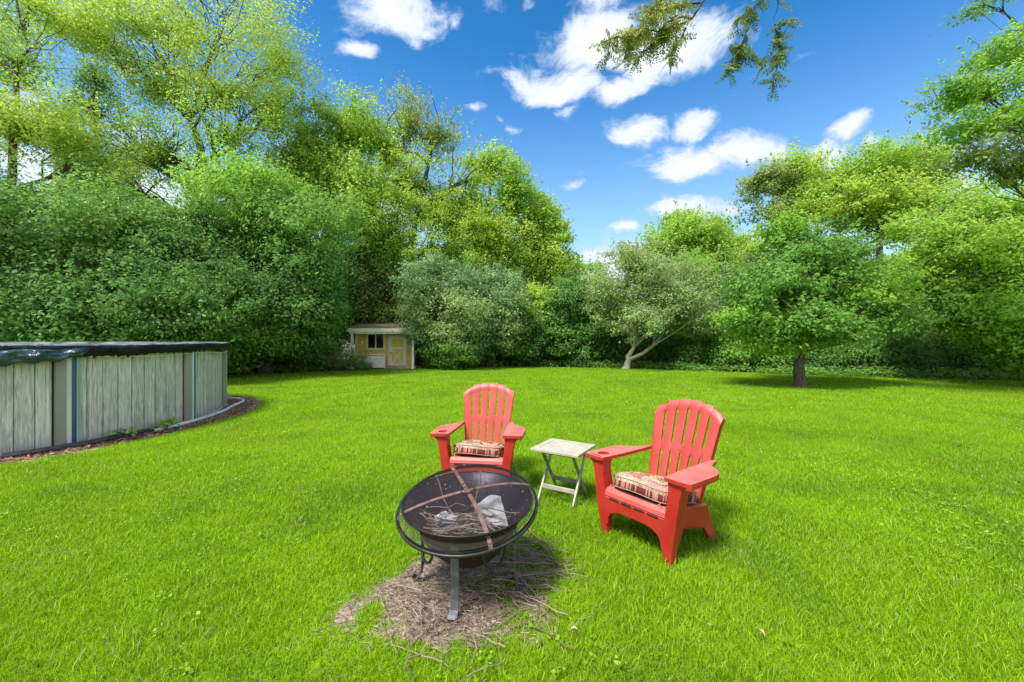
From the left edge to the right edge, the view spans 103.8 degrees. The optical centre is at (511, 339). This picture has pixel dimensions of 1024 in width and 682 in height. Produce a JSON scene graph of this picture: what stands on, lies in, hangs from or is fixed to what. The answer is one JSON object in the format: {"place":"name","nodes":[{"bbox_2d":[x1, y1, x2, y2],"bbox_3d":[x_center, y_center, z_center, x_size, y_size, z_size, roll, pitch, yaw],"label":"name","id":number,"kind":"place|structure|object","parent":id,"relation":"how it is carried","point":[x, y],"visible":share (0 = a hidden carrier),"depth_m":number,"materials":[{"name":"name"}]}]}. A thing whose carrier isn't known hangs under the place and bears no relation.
{"place":"outdoors","nodes":[
{"label":"outdoors","id":0,"kind":"place"},
{"bbox_2d":[0,366,1023,681],"bbox_3d":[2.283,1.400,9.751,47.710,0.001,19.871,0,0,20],"label":"lawn","id":1,"kind":"structure","parent":0,"point":[148,449],"depth_m":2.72,"materials":[{"name":"plant"}]},
{"bbox_2d":[0,350,228,454],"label":"swimming pool","id":2,"kind":"structure","parent":1,"relation":"on","point":[51,403],"depth_m":5.50,"materials":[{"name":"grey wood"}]},
{"bbox_2d":[0,342,230,365],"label":"pool cover","id":3,"kind":"object","parent":2,"relation":"on","point":[11,353],"visible":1,"depth_m":5.40,"materials":[{"name":"black plastic"}]},
{"bbox_2d":[104,426,141,437],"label":"weed plant","id":4,"kind":"object","parent":1,"relation":"on","point":[127,432],"visible":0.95,"depth_m":5.54,"materials":[{"name":"green plant"}]},
{"bbox_2d":[0,395,257,462],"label":"mulch","id":5,"kind":"object","parent":1,"relation":"on","point":[240,408],"visible":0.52,"depth_m":5.99,"materials":[{"name":"brown wood"}]},
{"bbox_2d":[2,427,157,458],"bbox_3d":[-5.576,1.358,5.322,0.192,0.080,1.532,0,0,20],"label":"edging","id":6,"kind":"object","parent":5,"relation":"on","point":[42,450],"visible":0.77,"depth_m":5.07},
{"bbox_2d":[154,397,244,430],"bbox_3d":[-6.074,1.368,8.118,1.102,0.060,4.410,0,0,-33],"label":"edging","id":7,"kind":"object","parent":5,"relation":"on","point":[203,417],"visible":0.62,"depth_m":7.03,"materials":[{"name":"black plastic"}]},
{"bbox_2d":[150,416,180,429],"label":"weed plant","id":8,"kind":"object","parent":1,"relation":"on","point":[168,421],"visible":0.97,"depth_m":6.08,"materials":[{"name":"green plant"}]},
{"bbox_2d":[314,617,369,632],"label":"stick","id":9,"kind":"object","parent":1,"relation":"on","point":[338,623],"visible":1,"depth_m":1.93,"materials":[{"name":"wood"}]},
{"bbox_2d":[384,579,420,590],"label":"stick","id":10,"kind":"object","parent":1,"relation":"on","point":[404,586],"visible":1,"depth_m":2.19,"materials":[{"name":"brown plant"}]},
{"bbox_2d":[390,644,442,662],"bbox_3d":[-0.426,1.382,1.766,0.287,0.025,0.014,0,0,26],"label":"stick","id":11,"kind":"object","parent":1,"relation":"on","point":[420,655],"visible":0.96,"depth_m":1.74,"materials":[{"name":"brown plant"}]},
{"bbox_2d":[405,590,442,595],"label":"stick","id":12,"kind":"object","parent":1,"relation":"on","point":[426,592],"visible":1,"depth_m":2.14,"materials":[{"name":"brown wood"}]},
{"bbox_2d":[403,615,446,670],"bbox_3d":[-0.384,1.361,1.819,0.054,0.038,0.378,0,0,15],"label":"stick","id":13,"kind":"object","parent":1,"relation":"on","point":[411,657],"visible":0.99,"depth_m":1.76,"materials":[{"name":"wood"}]},
{"bbox_2d":[286,533,582,668],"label":"twig litter","id":14,"kind":"object","parent":1,"relation":"on","point":[440,611],"visible":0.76,"depth_m":2.09,"materials":[{"name":"brown plant"}]},
{"bbox_2d":[397,601,437,641],"bbox_3d":[-0.447,1.353,1.942,0.012,0.010,0.315,0,0,24],"label":"stick","id":15,"kind":"object","parent":14,"relation":"on","point":[414,623],"visible":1,"depth_m":1.90,"materials":[{"name":"wood"}]},
{"bbox_2d":[423,565,449,591],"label":"stick","id":16,"kind":"object","parent":1,"relation":"on","point":[435,579],"visible":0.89,"depth_m":2.26,"materials":[{"name":"brown wood"}]},
{"bbox_2d":[435,637,481,640],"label":"stick","id":17,"kind":"object","parent":1,"relation":"on","point":[456,639],"visible":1,"depth_m":1.83,"materials":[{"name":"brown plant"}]},
{"bbox_2d":[401,471,532,621],"bbox_3d":[-0.250,1.127,2.285,0.739,0.519,0.735,0,0,8],"label":"fire pit","id":18,"kind":"object","parent":1,"relation":"on","point":[455,564],"visible":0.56,"depth_m":2.23,"materials":[{"name":"black metal"}]},
{"bbox_2d":[395,463,537,557],"bbox_3d":[-0.252,0.884,2.272,0.799,0.128,0.799,-1,14,6],"label":"spark screen","id":19,"kind":"object","parent":18,"relation":"on","point":[490,548],"visible":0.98,"depth_m":2.14,"materials":[{"name":"black metal"}]},
{"bbox_2d":[431,514,503,535],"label":"ash","id":20,"kind":"object","parent":18,"relation":"in","point":[456,531],"visible":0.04,"depth_m":2.32},
{"bbox_2d":[433,511,457,530],"bbox_3d":[-0.374,1.030,2.262,0.141,0.112,0.110,0,0,0],"label":"paper wrapper","id":21,"kind":"object","parent":20,"relation":"on","point":[449,516],"visible":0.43,"depth_m":2.25,"materials":[{"name":"white paper"}]},
{"bbox_2d":[474,495,506,530],"bbox_3d":[-0.125,1.016,2.322,0.175,0.199,0.056,-14,-35,-14],"label":"paper bag","id":22,"kind":"object","parent":20,"relation":"on","point":[496,511],"visible":0.38,"depth_m":2.32,"materials":[{"name":"white paper"}]},
{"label":"stick","id":23,"kind":"object","parent":22,"relation":"on","visible":0},
{"bbox_2d":[447,523,491,528],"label":"stick","id":24,"kind":"object","parent":23,"relation":"on","point":[466,525],"visible":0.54,"depth_m":2.19,"materials":[{"name":"brown wood"}]},
{"bbox_2d":[430,383,524,475],"bbox_3d":[-0.281,0.949,3.961,0.848,0.961,0.786,0,0,7],"label":"adirondack chair","id":25,"kind":"object","parent":1,"relation":"on","point":[512,433],"visible":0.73,"depth_m":4.11,"materials":[{"name":"red plastic"}]},
{"bbox_2d":[453,440,504,456],"bbox_3d":[-0.297,1.038,3.826,0.477,0.130,0.460,0,-11,7],"label":"seat cushion","id":26,"kind":"object","parent":25,"relation":"on","point":[481,448],"visible":0.93,"depth_m":3.63,"materials":[{"name":"fabric"}]},
{"bbox_2d":[462,644,500,647],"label":"stick","id":27,"kind":"object","parent":1,"relation":"on","point":[479,646],"visible":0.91,"depth_m":1.80,"materials":[{"name":"wood"}]},
{"bbox_2d":[466,658,505,677],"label":"stick","id":28,"kind":"object","parent":1,"relation":"on","point":[470,674],"visible":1,"depth_m":1.64,"materials":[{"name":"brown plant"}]},
{"bbox_2d":[466,590,528,599],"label":"stick","id":29,"kind":"object","parent":1,"relation":"on","point":[495,595],"visible":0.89,"depth_m":2.17,"materials":[{"name":"brown wood"}]},
{"bbox_2d":[466,590,541,598],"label":"stick","id":30,"kind":"object","parent":1,"relation":"on","point":[507,594],"visible":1,"depth_m":2.13,"materials":[{"name":"brown wood"}]},
{"bbox_2d":[477,602,539,632],"bbox_3d":[-0.009,1.368,1.980,0.388,0.024,0.014,0,0,-37],"label":"stick","id":31,"kind":"object","parent":1,"relation":"on","point":[504,618],"visible":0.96,"depth_m":1.95,"materials":[{"name":"wood"}]},
{"bbox_2d":[490,600,539,629],"bbox_3d":[0.009,1.381,2.019,0.331,0.010,0.013,0,0,42],"label":"stick","id":32,"kind":"object","parent":1,"relation":"on","point":[516,615],"visible":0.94,"depth_m":2.00,"materials":[{"name":"brown wood"}]},
{"bbox_2d":[491,564,545,583],"bbox_3d":[0.033,1.361,2.325,0.357,0.025,0.012,0,0,27],"label":"stick","id":33,"kind":"object","parent":1,"relation":"on","point":[513,572],"visible":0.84,"depth_m":2.34,"materials":[{"name":"brown wood"}]},
{"bbox_2d":[492,561,553,563],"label":"stick","id":34,"kind":"object","parent":1,"relation":"on","point":[522,562],"visible":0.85,"depth_m":2.42,"materials":[{"name":"brown wood"}]},
{"bbox_2d":[484,576,564,580],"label":"stick","id":35,"kind":"object","parent":1,"relation":"on","point":[527,580],"visible":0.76,"depth_m":2.30,"materials":[{"name":"brown wood"}]},
{"bbox_2d":[491,584,560,590],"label":"stick","id":36,"kind":"object","parent":1,"relation":"on","point":[525,587],"visible":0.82,"depth_m":2.24,"materials":[{"name":"brown wood"}]},
{"bbox_2d":[497,568,555,572],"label":"stick","id":37,"kind":"object","parent":1,"relation":"on","point":[526,569],"visible":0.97,"depth_m":2.36,"materials":[{"name":"brown wood"}]},
{"bbox_2d":[492,570,561,580],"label":"stick","id":38,"kind":"object","parent":1,"relation":"on","point":[522,575],"visible":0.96,"depth_m":2.29,"materials":[{"name":"brown wood"}]},
{"bbox_2d":[496,579,571,591],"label":"stick","id":39,"kind":"object","parent":1,"relation":"on","point":[528,584],"visible":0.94,"depth_m":2.23,"materials":[{"name":"brown wood"}]},
{"bbox_2d":[505,589,567,614],"bbox_3d":[0.119,1.360,2.090,0.377,0.023,0.030,0,0,36],"label":"stick","id":40,"kind":"object","parent":1,"relation":"on","point":[542,603],"visible":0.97,"depth_m":2.07,"materials":[{"name":"wood"}]},
{"bbox_2d":[501,558,581,564],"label":"stick","id":41,"kind":"object","parent":1,"relation":"on","point":[541,562],"visible":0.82,"depth_m":2.47,"materials":[{"name":"brown wood"}]},
{"bbox_2d":[510,557,576,560],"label":"stick","id":42,"kind":"object","parent":1,"relation":"on","point":[540,560],"visible":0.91,"depth_m":2.49,"materials":[{"name":"brown wood"}]},
{"bbox_2d":[517,568,584,577],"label":"stick","id":43,"kind":"object","parent":1,"relation":"on","point":[556,571],"visible":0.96,"depth_m":2.34,"materials":[{"name":"brown wood"}]},
{"bbox_2d":[537,607,575,649],"bbox_3d":[0.199,1.360,1.903,0.038,0.048,0.328,0,0,-23],"label":"stick","id":44,"kind":"object","parent":1,"relation":"on","point":[556,631],"visible":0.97,"depth_m":1.86,"materials":[{"name":"wood"}]},
{"bbox_2d":[529,564,587,577],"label":"stick","id":45,"kind":"object","parent":1,"relation":"on","point":[557,570],"visible":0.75,"depth_m":2.37,"materials":[{"name":"brown wood"}]},
{"bbox_2d":[530,438,595,506],"bbox_3d":[0.455,1.186,3.542,0.442,0.483,0.413,0,0,32],"label":"folding table","id":46,"kind":"object","parent":1,"relation":"on","point":[573,450],"visible":0.91,"depth_m":3.51,"materials":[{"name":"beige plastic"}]},
{"bbox_2d":[586,399,725,566],"bbox_3d":[1.109,0.949,2.909,0.786,0.961,0.848,0,0,-36],"label":"adirondack chair","id":47,"kind":"object","parent":1,"relation":"on","point":[672,518],"visible":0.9,"depth_m":2.87,"materials":[{"name":"red plastic"}]},
{"bbox_2d":[610,471,696,505],"bbox_3d":[1.000,1.036,2.829,0.460,0.129,0.477,14,-8,-35],"label":"seat cushion","id":48,"kind":"object","parent":47,"relation":"on","point":[651,487],"visible":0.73,"depth_m":2.71,"materials":[{"name":"fabric"}]},
{"bbox_2d":[0,0,1023,339],"label":"sky","id":49,"kind":"structure","parent":0,"point":[618,147],"materials":[{"name":"blue"}]},
{"bbox_2d":[227,342,1019,379],"bbox_3d":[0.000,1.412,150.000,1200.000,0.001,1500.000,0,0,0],"label":"ground","id":50,"kind":"structure","parent":0,"point":[322,370],"depth_m":18.65,"materials":[{"name":"green plant"}]},
{"bbox_2d":[0,0,166,241],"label":"leafy tree","id":51,"kind":"object","parent":50,"relation":"on","point":[48,124],"visible":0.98,"depth_m":14.47,"materials":[{"name":"green plant"}]},
{"bbox_2d":[22,53,157,218],"bbox_3d":[-24.813,-7.893,24.163,6.434,18.691,6.181,0,0,-40],"label":"spruce tree","id":52,"kind":"object","parent":50,"relation":"on","point":[103,88],"visible":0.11,"depth_m":23.73,"materials":[{"name":"green plant"}]},
{"bbox_2d":[0,153,227,341],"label":"leafy tree","id":53,"kind":"object","parent":50,"relation":"on","point":[38,293],"visible":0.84,"depth_m":11.07,"materials":[{"name":"green plant"}]},
{"bbox_2d":[50,192,278,358],"bbox_3d":[-10.890,-1.785,13.265,5.561,6.478,6.073,0,0,-31],"label":"leafy tree","id":54,"kind":"object","parent":50,"relation":"on","point":[217,298],"visible":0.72,"depth_m":12.02,"materials":[{"name":"green plant"}]},
{"bbox_2d":[0,0,330,221],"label":"leafy tree","id":55,"kind":"object","parent":50,"relation":"on","point":[160,87],"visible":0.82,"depth_m":17.13,"materials":[{"name":"green plant"}]},
{"bbox_2d":[136,129,373,377],"bbox_3d":[-9.781,-3.226,16.051,8.891,9.395,7.142,0,0,0],"label":"leafy tree","id":56,"kind":"object","parent":50,"relation":"on","point":[260,226],"visible":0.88,"depth_m":14.52,"materials":[{"name":"green plant"}]},
{"bbox_2d":[239,343,322,371],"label":"undergrowth shrub","id":57,"kind":"object","parent":50,"relation":"on","point":[285,359],"visible":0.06,"depth_m":17.14,"materials":[{"name":"green plant"}]},
{"bbox_2d":[284,318,343,368],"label":"undergrowth shrub","id":58,"kind":"object","parent":50,"relation":"on","point":[332,349],"visible":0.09,"depth_m":18.51,"materials":[{"name":"green plant"}]},
{"bbox_2d":[306,238,354,352],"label":"woodland tree","id":59,"kind":"object","parent":50,"relation":"on","point":[345,343],"visible":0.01,"depth_m":25.27,"materials":[{"name":"green plant"}]},
{"bbox_2d":[253,67,413,347],"bbox_3d":[-9.200,-6.081,20.503,8.486,15.093,7.415,0,0,0],"label":"leafy tree","id":60,"kind":"object","parent":50,"relation":"on","point":[352,128],"visible":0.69,"depth_m":19.69,"materials":[{"name":"green plant"}]},
{"bbox_2d":[313,343,374,370],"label":"leafy shrub","id":61,"kind":"object","parent":50,"relation":"on","point":[348,364],"visible":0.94,"depth_m":17.59,"materials":[{"name":"green plant"}]},
{"bbox_2d":[326,239,412,336],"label":"leafy tree","id":62,"kind":"object","parent":50,"relation":"on","point":[368,288],"visible":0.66,"depth_m":20.24,"materials":[{"name":"green plant"}]},
{"bbox_2d":[347,319,418,368],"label":"garden shed","id":63,"kind":"structure","parent":50,"relation":"on","point":[391,350],"depth_m":19.52,"materials":[{"name":"yellow wood"}]},
{"bbox_2d":[366,334,384,348],"bbox_3d":[-6.623,0.108,19.510,0.879,0.787,0.095,0,0,-3],"label":"window","id":64,"kind":"structure","parent":63,"relation":"in","point":[373,341],"depth_m":19.54,"materials":[{"name":"black glass"}]},
{"bbox_2d":[390,337,404,364],"bbox_3d":[-5.570,0.594,19.531,0.708,1.372,0.088,0,0,-3],"label":"door","id":65,"kind":"structure","parent":63,"relation":"in","point":[397,347],"depth_m":19.55,"materials":[{"name":"yellow wood"}]},
{"bbox_2d":[337,240,428,344],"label":"woodland tree","id":66,"kind":"object","parent":50,"relation":"on","point":[359,320],"visible":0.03,"depth_m":23.41,"materials":[{"name":"green plant"}]},
{"bbox_2d":[327,70,504,364],"bbox_3d":[-5.046,-6.301,21.743,9.377,15.588,7.320,0,0,0],"label":"leafy tree","id":67,"kind":"object","parent":50,"relation":"on","point":[428,210],"visible":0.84,"depth_m":21.21,"materials":[{"name":"green plant"}]},
{"bbox_2d":[398,234,453,326],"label":"woodland tree","id":68,"kind":"object","parent":50,"relation":"on","point":[422,257],"depth_m":25.28,"materials":[{"name":"green plant"}]},
{"bbox_2d":[416,329,444,364],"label":"undergrowth shrub","id":69,"kind":"object","parent":50,"relation":"on","point":[419,357],"visible":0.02,"depth_m":21.35,"materials":[{"name":"green plant"}]},
{"bbox_2d":[386,250,501,368],"bbox_3d":[-3.066,-1.460,19.063,5.631,5.826,4.723,0,0,10],"label":"leafy shrub","id":70,"kind":"object","parent":50,"relation":"on","point":[428,300],"visible":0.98,"depth_m":18.19,"materials":[{"name":"green plant"}]},
{"bbox_2d":[428,136,547,288],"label":"leafy tree","id":71,"kind":"object","parent":50,"relation":"on","point":[502,229],"visible":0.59,"depth_m":22.94,"materials":[{"name":"green plant"}]},
{"bbox_2d":[442,258,550,367],"bbox_3d":[-1.120,-1.283,20.015,4.956,5.496,5.793,0,0,43],"label":"leafy shrub","id":72,"kind":"object","parent":50,"relation":"on","point":[506,326],"visible":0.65,"depth_m":19.27,"materials":[{"name":"green plant"}]},
{"bbox_2d":[480,345,523,362],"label":"undergrowth shrub","id":73,"kind":"object","parent":50,"relation":"on","point":[498,357],"visible":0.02,"depth_m":21.95,"materials":[{"name":"green plant"}]},
{"bbox_2d":[488,179,592,291],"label":"leafy tree","id":74,"kind":"object","parent":50,"relation":"on","point":[547,265],"visible":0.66,"depth_m":24.24,"materials":[{"name":"green plant"}]},
{"bbox_2d":[512,275,569,365],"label":"leafy tree","id":75,"kind":"object","parent":50,"relation":"on","point":[536,291],"visible":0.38,"depth_m":20.28,"materials":[{"name":"green plant"}]},
{"bbox_2d":[532,342,567,364],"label":"undergrowth shrub","id":76,"kind":"object","parent":50,"relation":"on","point":[547,358],"visible":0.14,"depth_m":21.80,"materials":[{"name":"green plant"}]},
{"bbox_2d":[526,264,625,366],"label":"leafy tree","id":77,"kind":"object","parent":50,"relation":"on","point":[576,331],"visible":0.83,"depth_m":20.00,"materials":[{"name":"green plant"}]},
{"bbox_2d":[570,249,615,302],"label":"leafy tree","id":78,"kind":"object","parent":50,"relation":"on","point":[588,266],"visible":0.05,"depth_m":29.08,"materials":[{"name":"green plant"}]},
{"bbox_2d":[575,339,614,362],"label":"undergrowth shrub","id":79,"kind":"object","parent":50,"relation":"on","point":[593,360],"visible":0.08,"depth_m":20.95,"materials":[{"name":"green plant"}]},
{"bbox_2d":[588,321,648,365],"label":"undergrowth shrub","id":80,"kind":"object","parent":50,"relation":"on","point":[616,355],"visible":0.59,"depth_m":20.82,"materials":[{"name":"green plant"}]},
{"bbox_2d":[227,357,1023,380],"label":"ground cover","id":81,"kind":"object","parent":50,"relation":"on","point":[994,374],"visible":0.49,"depth_m":16.27,"materials":[{"name":"green plant"}]},
{"bbox_2d":[617,324,667,364],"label":"undergrowth shrub","id":82,"kind":"object","parent":50,"relation":"on","point":[641,346],"visible":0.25,"depth_m":21.43,"materials":[{"name":"green plant"}]},
{"bbox_2d":[574,233,729,368],"bbox_3d":[6.736,-1.833,19.003,7.676,6.716,5.660,0,0,0],"label":"leafy tree","id":83,"kind":"object","parent":50,"relation":"on","point":[664,293],"visible":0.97,"depth_m":18.26,"materials":[{"name":"green plant"}]},
{"bbox_2d":[642,325,681,364],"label":"undergrowth shrub","id":84,"kind":"object","parent":50,"relation":"on","point":[658,351],"visible":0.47,"depth_m":20.90,"materials":[{"name":"green plant"}]},
{"bbox_2d":[656,315,719,365],"bbox_3d":[9.119,0.015,20.825,3.667,2.878,2.837,0,0,16],"label":"undergrowth shrub","id":85,"kind":"object","parent":50,"relation":"on","point":[672,340],"visible":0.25,"depth_m":20.54,"materials":[{"name":"green plant"}]},
{"bbox_2d":[673,332,714,369],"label":"undergrowth shrub","id":86,"kind":"object","parent":50,"relation":"on","point":[691,352],"visible":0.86,"depth_m":18.76,"materials":[{"name":"green plant"}]},
{"bbox_2d":[635,200,760,309],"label":"leafy tree","id":87,"kind":"object","parent":50,"relation":"on","point":[686,230],"visible":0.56,"depth_m":25.52,"materials":[{"name":"green plant"}]},
{"bbox_2d":[701,284,731,336],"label":"woodland tree","id":88,"kind":"object","parent":50,"relation":"on","point":[717,306],"visible":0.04,"depth_m":25.38,"materials":[{"name":"green plant"}]},
{"bbox_2d":[702,329,746,370],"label":"undergrowth shrub","id":89,"kind":"object","parent":50,"relation":"on","point":[716,349],"visible":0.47,"depth_m":18.16,"materials":[{"name":"green plant"}]},
{"bbox_2d":[701,244,756,325],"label":"tree","id":90,"kind":"object","parent":50,"relation":"on","point":[725,269],"visible":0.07,"depth_m":20.19,"materials":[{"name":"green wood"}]},
{"bbox_2d":[703,327,770,370],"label":"undergrowth shrub","id":91,"kind":"object","parent":50,"relation":"on","point":[748,358],"visible":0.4,"depth_m":17.51,"materials":[{"name":"green plant"}]},
{"bbox_2d":[757,341,809,372],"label":"undergrowth shrub","id":92,"kind":"object","parent":50,"relation":"on","point":[773,359],"visible":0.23,"depth_m":16.80,"materials":[{"name":"green plant"}]},
{"bbox_2d":[725,136,856,267],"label":"leafy tree","id":93,"kind":"object","parent":50,"relation":"on","point":[780,180],"visible":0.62,"depth_m":20.26,"materials":[{"name":"green plant"}]},
{"bbox_2d":[771,342,853,371],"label":"undergrowth shrub","id":94,"kind":"object","parent":50,"relation":"on","point":[823,361],"visible":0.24,"depth_m":16.07,"materials":[{"name":"green plant"}]},
{"bbox_2d":[694,198,948,386],"bbox_3d":[9.130,-1.383,12.318,6.946,5.683,4.755,0,0,0],"label":"leafy tree","id":95,"kind":"object","parent":50,"relation":"on","point":[794,287],"visible":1,"depth_m":11.24,"materials":[{"name":"green plant"}]},
{"bbox_2d":[806,341,875,370],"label":"undergrowth shrub","id":96,"kind":"object","parent":50,"relation":"on","point":[845,353],"visible":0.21,"depth_m":16.17,"materials":[{"name":"green plant"}]},
{"bbox_2d":[839,325,920,370],"bbox_3d":[14.554,-0.126,16.706,3.031,3.158,3.557,0,0,-7],"label":"undergrowth shrub","id":97,"kind":"object","parent":50,"relation":"on","point":[863,350],"visible":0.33,"depth_m":15.62,"materials":[{"name":"green plant"}]},
{"bbox_2d":[841,328,954,374],"bbox_3d":[14.992,0.433,16.105,3.832,2.018,2.747,0,0,34],"label":"undergrowth shrub","id":98,"kind":"object","parent":50,"relation":"on","point":[910,355],"visible":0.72,"depth_m":15.36,"materials":[{"name":"green plant"}]},
{"bbox_2d":[788,124,1014,270],"bbox_3d":[16.911,-3.941,18.346,7.036,10.797,5.992,0,0,0],"label":"leafy tree","id":99,"kind":"object","parent":50,"relation":"on","point":[871,186],"visible":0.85,"depth_m":17.54,"materials":[{"name":"green plant"}]},
{"bbox_2d":[898,324,962,373],"bbox_3d":[16.560,0.088,16.398,3.147,2.727,2.434,0,0,-1],"label":"undergrowth shrub","id":100,"kind":"object","parent":50,"relation":"on","point":[928,337],"visible":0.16,"depth_m":15.84,"materials":[{"name":"green plant"}]},
{"bbox_2d":[867,165,1023,341],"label":"leafy tree","id":101,"kind":"object","parent":50,"relation":"on","point":[976,263],"visible":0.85,"depth_m":12.21,"materials":[{"name":"green plant"}]},
{"bbox_2d":[912,326,990,373],"bbox_3d":[17.350,-0.110,15.902,3.343,3.126,2.849,0,0,10],"label":"undergrowth shrub","id":102,"kind":"object","parent":50,"relation":"on","point":[934,343],"visible":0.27,"depth_m":15.54,"materials":[{"name":"green plant"}]},
{"bbox_2d":[888,0,1023,201],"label":"leafy tree","id":103,"kind":"object","parent":50,"relation":"on","point":[965,92],"visible":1,"depth_m":8.91,"materials":[{"name":"green plant"}]},
{"bbox_2d":[924,334,1006,372],"bbox_3d":[17.596,0.212,15.342,3.022,2.469,2.338,0,0,16],"label":"undergrowth shrub","id":104,"kind":"object","parent":50,"relation":"on","point":[967,365],"visible":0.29,"depth_m":15.12,"materials":[{"name":"green plant"}]},
{"bbox_2d":[943,294,1023,384],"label":"leafy shrub","id":105,"kind":"object","parent":50,"relation":"on","point":[1010,341],"visible":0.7,"depth_m":11.66,"materials":[{"name":"green plant"}]},
{"bbox_2d":[588,0,802,101],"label":"locust tree","id":106,"kind":"object","parent":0,"point":[641,36],"visible":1,"depth_m":4.19,"materials":[{"name":"green plant"}]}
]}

